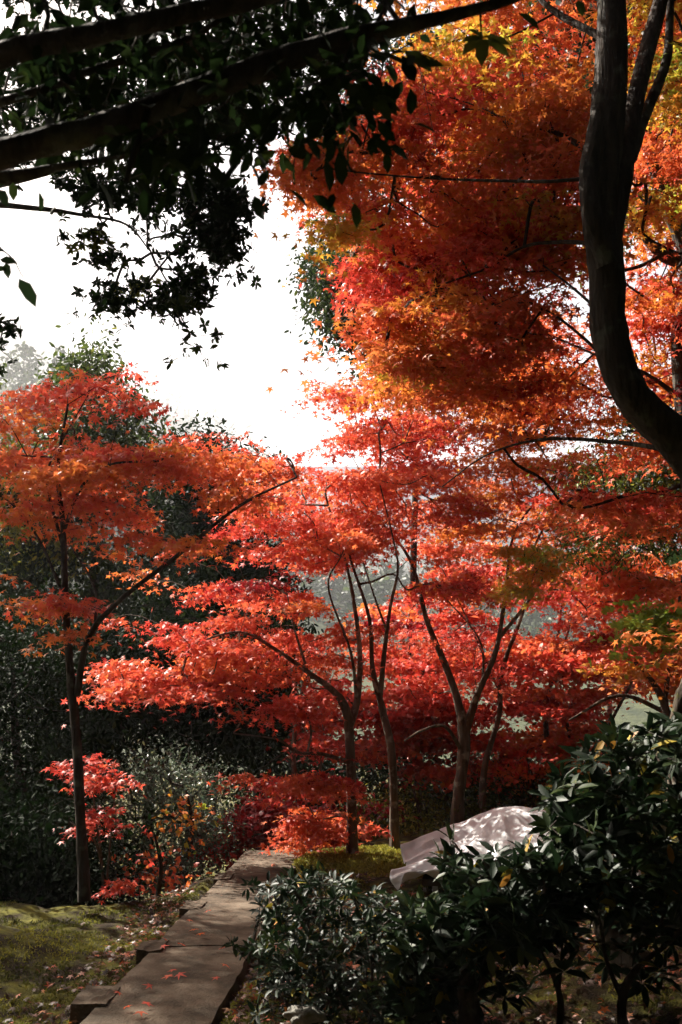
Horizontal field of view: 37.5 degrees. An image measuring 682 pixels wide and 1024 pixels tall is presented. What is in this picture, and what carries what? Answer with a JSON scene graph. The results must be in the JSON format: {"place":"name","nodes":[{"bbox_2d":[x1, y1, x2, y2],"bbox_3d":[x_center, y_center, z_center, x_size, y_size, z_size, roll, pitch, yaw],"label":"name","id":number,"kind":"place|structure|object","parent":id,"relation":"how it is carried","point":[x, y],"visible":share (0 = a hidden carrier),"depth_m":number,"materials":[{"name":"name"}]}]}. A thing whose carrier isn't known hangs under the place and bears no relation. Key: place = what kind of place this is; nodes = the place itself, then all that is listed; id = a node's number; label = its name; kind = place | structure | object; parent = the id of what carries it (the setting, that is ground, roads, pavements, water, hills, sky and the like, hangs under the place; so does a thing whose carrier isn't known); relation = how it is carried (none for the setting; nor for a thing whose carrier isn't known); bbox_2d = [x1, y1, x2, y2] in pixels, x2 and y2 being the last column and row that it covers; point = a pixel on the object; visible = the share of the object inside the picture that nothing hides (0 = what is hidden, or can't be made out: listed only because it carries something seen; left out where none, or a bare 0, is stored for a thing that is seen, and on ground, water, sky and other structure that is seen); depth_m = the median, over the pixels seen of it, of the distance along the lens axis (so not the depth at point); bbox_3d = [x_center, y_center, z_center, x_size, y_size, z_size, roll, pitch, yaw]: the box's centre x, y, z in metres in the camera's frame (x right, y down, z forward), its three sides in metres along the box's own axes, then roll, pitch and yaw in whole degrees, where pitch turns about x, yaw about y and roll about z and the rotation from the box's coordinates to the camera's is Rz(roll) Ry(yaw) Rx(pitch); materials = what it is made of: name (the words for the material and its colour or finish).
{"place":"outdoors","nodes":[
{"label":"outdoors","id":0,"kind":"place"},
{"bbox_2d":[80,850,298,1023],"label":"path","id":1,"kind":"structure","parent":0,"point":[198,994],"depth_m":6.10,"materials":[{"name":"stone"}]},
{"bbox_2d":[175,972,186,979],"bbox_3d":[-0.912,2.644,5.730,0.075,0.023,0.081,0,-10,0],"label":"fallen leaf","id":2,"kind":"object","parent":1,"relation":"on","point":[179,974],"visible":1,"depth_m":5.73,"materials":[{"name":"red plant"}]},
{"bbox_2d":[0,337,672,613],"bbox_3d":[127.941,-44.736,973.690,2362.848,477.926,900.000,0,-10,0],"label":"hill","id":3,"kind":"structure","parent":0,"point":[34,345],"depth_m":1073.72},
{"bbox_2d":[0,303,681,583],"bbox_3d":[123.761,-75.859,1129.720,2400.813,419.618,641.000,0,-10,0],"label":"hillside wood","id":4,"kind":"object","parent":3,"relation":"on","point":[188,418],"visible":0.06,"depth_m":1071.05,"materials":[{"name":"green plant"}]},
{"bbox_2d":[0,386,674,773],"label":"hill","id":5,"kind":"structure","parent":0,"point":[634,714],"depth_m":183.06,"materials":[{"name":"plant"}]},
{"bbox_2d":[0,341,681,663],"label":"valley wood","id":6,"kind":"object","parent":5,"relation":"on","point":[381,587],"visible":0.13,"depth_m":262.40,"materials":[{"name":"green plant"}]},
{"bbox_2d":[0,0,679,571],"label":"sky","id":7,"kind":"structure","parent":0,"point":[253,323],"materials":[{"name":"white"}]},
{"bbox_2d":[0,770,681,1023],"bbox_3d":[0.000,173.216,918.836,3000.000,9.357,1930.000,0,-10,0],"label":"ground","id":8,"kind":"structure","parent":0,"point":[26,913],"depth_m":6.47,"materials":[{"name":"plant"}]},
{"bbox_2d":[0,363,129,592],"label":"evergreen tree","id":9,"kind":"object","parent":8,"relation":"on","point":[17,529],"visible":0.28,"depth_m":16.59,"materials":[{"name":"green plant"}]},
{"bbox_2d":[41,752,146,904],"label":"maple sapling","id":10,"kind":"object","parent":8,"relation":"on","point":[106,782],"visible":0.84,"depth_m":8.75,"materials":[{"name":"red plant"}]},
{"bbox_2d":[69,985,120,1023],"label":"edging stone","id":11,"kind":"object","parent":8,"relation":"on","point":[88,999],"visible":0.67,"depth_m":5.33,"materials":[{"name":"grey stone"}]},
{"bbox_2d":[0,571,192,907],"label":"evergreen tree","id":12,"kind":"object","parent":8,"relation":"on","point":[38,865],"visible":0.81,"depth_m":10.32,"materials":[{"name":"green plant"}]},
{"bbox_2d":[0,313,217,808],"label":"evergreen tree","id":13,"kind":"object","parent":8,"relation":"on","point":[106,589],"visible":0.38,"depth_m":16.74,"materials":[{"name":"green plant"}]},
{"bbox_2d":[136,939,168,963],"bbox_3d":[-1.220,2.925,6.483,0.184,0.270,0.287,0,-10,0],"label":"edging stone","id":14,"kind":"object","parent":8,"relation":"on","point":[144,948],"visible":0.38,"depth_m":6.42,"materials":[{"name":"grey stone"}]},
{"bbox_2d":[111,832,211,899],"bbox_3d":[-1.734,3.386,9.458,0.778,0.765,1.221,6,-12,-29],"label":"shrub","id":15,"kind":"object","parent":8,"relation":"on","point":[160,878],"visible":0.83,"depth_m":9.35,"materials":[{"name":"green plant"}]},
{"bbox_2d":[73,727,252,901],"bbox_3d":[-1.956,3.605,10.886,2.086,2.452,3.188,0,-10,0],"label":"bush","id":16,"kind":"object","parent":8,"relation":"on","point":[173,781],"visible":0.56,"depth_m":10.84,"materials":[{"name":"green plant"}]},
{"bbox_2d":[0,586,341,869],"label":"evergreen tree","id":17,"kind":"object","parent":8,"relation":"on","point":[149,717],"visible":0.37,"depth_m":13.16,"materials":[{"name":"green plant"}]},
{"bbox_2d":[0,360,371,901],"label":"maple tree","id":18,"kind":"object","parent":8,"relation":"on","point":[76,467],"visible":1,"depth_m":8.86,"materials":[{"name":"red plant"}]},
{"bbox_2d":[148,789,230,855],"bbox_3d":[-1.548,3.188,10.309,0.704,0.690,0.807,6,-12,-30],"label":"shrub","id":19,"kind":"object","parent":8,"relation":"on","point":[192,824],"visible":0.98,"depth_m":10.44,"materials":[{"name":"green plant"}]},
{"bbox_2d":[179,900,205,918],"bbox_3d":[-1.141,3.152,7.737,0.180,0.267,0.332,0,-10,0],"label":"edging stone","id":20,"kind":"object","parent":8,"relation":"on","point":[189,905],"visible":0.27,"depth_m":7.68,"materials":[{"name":"beige stone"}]},
{"bbox_2d":[0,0,408,377],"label":"evergreen tree","id":21,"kind":"object","parent":8,"relation":"on","point":[219,233],"visible":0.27,"depth_m":5.87,"materials":[{"name":"green plant"}]},
{"bbox_2d":[109,407,333,815],"bbox_3d":[-2.462,1.716,19.722,5.218,8.246,5.406,0,-10,0],"label":"evergreen tree","id":22,"kind":"object","parent":8,"relation":"on","point":[248,571],"visible":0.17,"depth_m":19.40,"materials":[{"name":"green plant"}]},
{"bbox_2d":[213,872,233,884],"bbox_3d":[-1.049,3.374,8.966,0.156,0.263,0.328,0,-10,0],"label":"edging stone","id":23,"kind":"object","parent":8,"relation":"on","point":[223,876],"visible":0.29,"depth_m":8.94,"materials":[{"name":"grey stone"}]},
{"bbox_2d":[180,590,351,795],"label":"evergreen tree","id":24,"kind":"object","parent":8,"relation":"on","point":[275,625],"visible":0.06,"depth_m":16.36,"materials":[{"name":"green plant"}]},
{"bbox_2d":[0,0,585,307],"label":"evergreen tree","id":25,"kind":"object","parent":8,"relation":"on","point":[47,143],"visible":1,"depth_m":2.25,"materials":[{"name":"green plant"}]},
{"bbox_2d":[283,1005,326,1023],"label":"rock","id":26,"kind":"object","parent":8,"relation":"on","point":[296,1014],"visible":1,"depth_m":4.57,"materials":[{"name":"grey stone"}]},
{"bbox_2d":[169,632,490,872],"bbox_3d":[-0.199,3.139,12.762,4.610,3.150,3.424,6,-12,-28],"label":"maple tree","id":27,"kind":"object","parent":8,"relation":"on","point":[255,831],"visible":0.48,"depth_m":12.46,"materials":[{"name":"red plant"}]},
{"bbox_2d":[222,860,442,1023],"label":"dark shrub","id":28,"kind":"object","parent":8,"relation":"on","point":[363,923],"visible":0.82,"depth_m":4.79,"materials":[{"name":"green plant"}]},
{"bbox_2d":[0,846,681,1023],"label":"leaf litter","id":29,"kind":"object","parent":8,"relation":"on","point":[238,1017],"visible":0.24,"depth_m":5.71,"materials":[{"name":"brown plant"}]},
{"bbox_2d":[0,875,681,1023],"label":"moss","id":30,"kind":"object","parent":8,"relation":"on","point":[52,934],"visible":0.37,"depth_m":6.66,"materials":[{"name":"green plant"}]},
{"bbox_2d":[294,848,422,878],"bbox_3d":[0.300,3.598,9.713,1.800,0.544,2.200,0,-10,0],"label":"moss mound","id":31,"kind":"object","parent":8,"relation":"on","point":[297,871],"visible":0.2,"depth_m":9.37,"materials":[{"name":"plant"}]},
{"bbox_2d":[61,464,427,865],"bbox_3d":[-0.927,1.594,10.957,3.936,4.481,4.034,0,-10,0],"label":"maple tree","id":32,"kind":"object","parent":31,"relation":"on","point":[195,681],"visible":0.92,"depth_m":10.19,"materials":[{"name":"red plant"}]},
{"bbox_2d":[292,844,422,878],"bbox_3d":[0.298,3.346,9.641,1.549,0.137,1.695,0,-10,0],"label":"mound moss","id":33,"kind":"object","parent":31,"relation":"on","point":[349,860],"visible":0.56,"depth_m":9.55,"materials":[{"name":"green plant"}]},
{"bbox_2d":[279,379,524,848],"bbox_3d":[0.729,0.958,11.844,2.922,5.590,3.278,0,-10,0],"label":"maple tree","id":34,"kind":"object","parent":8,"relation":"on","point":[467,585],"visible":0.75,"depth_m":11.56,"materials":[{"name":"red plant"}]},
{"bbox_2d":[339,774,498,841],"bbox_3d":[0.876,3.940,12.141,2.227,1.581,2.420,0,-10,0],"label":"shrub","id":35,"kind":"object","parent":8,"relation":"on","point":[413,823],"visible":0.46,"depth_m":12.20,"materials":[{"name":"green plant"}]},
{"bbox_2d":[195,704,667,849],"bbox_3d":[1.925,4.728,15.532,9.099,3.592,4.468,0,-10,0],"label":"shrub","id":36,"kind":"object","parent":8,"relation":"on","point":[372,776],"visible":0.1,"depth_m":14.90,"materials":[{"name":"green plant"}]},
{"bbox_2d":[422,874,448,891],"bbox_3d":[1.300,3.072,8.203,1.250,0.199,0.500,-1,-10,7],"label":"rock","id":37,"kind":"object","parent":8,"relation":"on","point":[427,880],"visible":0.12,"depth_m":8.04,"materials":[{"name":"brown stone"}]},
{"bbox_2d":[390,806,640,907],"bbox_3d":[1.570,2.930,8.481,2.201,0.774,1.881,-6,-12,28],"label":"cloth cover","id":38,"kind":"object","parent":37,"relation":"on","point":[501,826],"visible":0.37,"depth_m":8.57,"materials":[{"name":"white fabric"}]},
{"bbox_2d":[244,0,681,557],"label":"maple tree","id":39,"kind":"object","parent":8,"relation":"on","point":[457,253],"visible":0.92,"depth_m":6.73,"materials":[{"name":"orange plant"}]},
{"bbox_2d":[277,3,665,805],"bbox_3d":[2.568,-2.380,14.577,6.989,13.554,4.334,0,-10,0],"label":"evergreen tree","id":40,"kind":"object","parent":8,"relation":"on","point":[311,287],"visible":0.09,"depth_m":13.94,"materials":[{"name":"green plant"}]},
{"bbox_2d":[457,966,498,1023],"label":"tree stump","id":41,"kind":"object","parent":8,"relation":"on","point":[469,1009],"visible":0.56,"depth_m":4.55,"materials":[{"name":"brown wood"}]},
{"bbox_2d":[352,362,648,824],"bbox_3d":[2.109,0.885,12.399,3.946,5.998,4.075,0,-10,0],"label":"maple tree","id":42,"kind":"object","parent":8,"relation":"on","point":[534,559],"visible":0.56,"depth_m":12.01,"materials":[{"name":"red plant"}]},
{"bbox_2d":[327,560,675,829],"bbox_3d":[2.807,2.650,14.808,5.983,4.235,4.603,0,-10,0],"label":"maple tree","id":43,"kind":"object","parent":8,"relation":"on","point":[418,768],"visible":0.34,"depth_m":13.82,"materials":[{"name":"red plant"}]},
{"bbox_2d":[324,0,681,523],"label":"maple tree","id":44,"kind":"object","parent":8,"relation":"on","point":[539,405],"visible":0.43,"depth_m":8.41,"materials":[{"name":"red plant"}]},
{"bbox_2d":[449,758,583,820],"bbox_3d":[2.476,3.861,12.978,2.249,1.359,1.966,0,-10,0],"label":"shrub","id":45,"kind":"object","parent":8,"relation":"on","point":[531,801],"visible":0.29,"depth_m":12.90,"materials":[{"name":"green plant"}]},
{"bbox_2d":[377,816,681,1023],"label":"rhododendron bush","id":46,"kind":"object","parent":8,"relation":"on","point":[525,905],"visible":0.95,"depth_m":4.54,"materials":[{"name":"green plant"}]},
{"bbox_2d":[382,478,681,720],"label":"maple tree","id":47,"kind":"object","parent":8,"relation":"on","point":[444,542],"visible":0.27,"depth_m":17.25,"materials":[{"name":"red plant"}]},
{"bbox_2d":[427,606,678,809],"bbox_3d":[3.031,2.882,14.386,3.852,3.205,4.163,0,-10,0],"label":"maple tree","id":48,"kind":"object","parent":8,"relation":"on","point":[543,741],"visible":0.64,"depth_m":13.53,"materials":[{"name":"red plant"}]},
{"bbox_2d":[442,516,681,813],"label":"maple tree","id":49,"kind":"object","parent":8,"relation":"on","point":[582,611],"visible":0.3,"depth_m":12.84,"materials":[{"name":"red plant"}]},
{"bbox_2d":[450,0,681,805],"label":"woodland foliage","id":50,"kind":"object","parent":8,"relation":"on","point":[587,43],"visible":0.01,"depth_m":12.23,"materials":[{"name":"orange plant"}]},
{"bbox_2d":[521,396,681,603],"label":"evergreen tree","id":51,"kind":"object","parent":8,"relation":"on","point":[637,482],"visible":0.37,"depth_m":10.14,"materials":[{"name":"green plant"}]},
{"bbox_2d":[527,711,681,1023],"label":"rhododendron bush","id":52,"kind":"object","parent":8,"relation":"on","point":[577,810],"visible":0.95,"depth_m":4.62,"materials":[{"name":"green plant"}]},
{"bbox_2d":[555,549,681,800],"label":"maple tree","id":53,"kind":"object","parent":8,"relation":"on","point":[656,661],"visible":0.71,"depth_m":11.69,"materials":[{"name":"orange plant"}]},
{"bbox_2d":[592,578,681,968],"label":"tree","id":54,"kind":"object","parent":8,"relation":"on","point":[621,958],"visible":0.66,"depth_m":6.09,"materials":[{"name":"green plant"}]}
]}

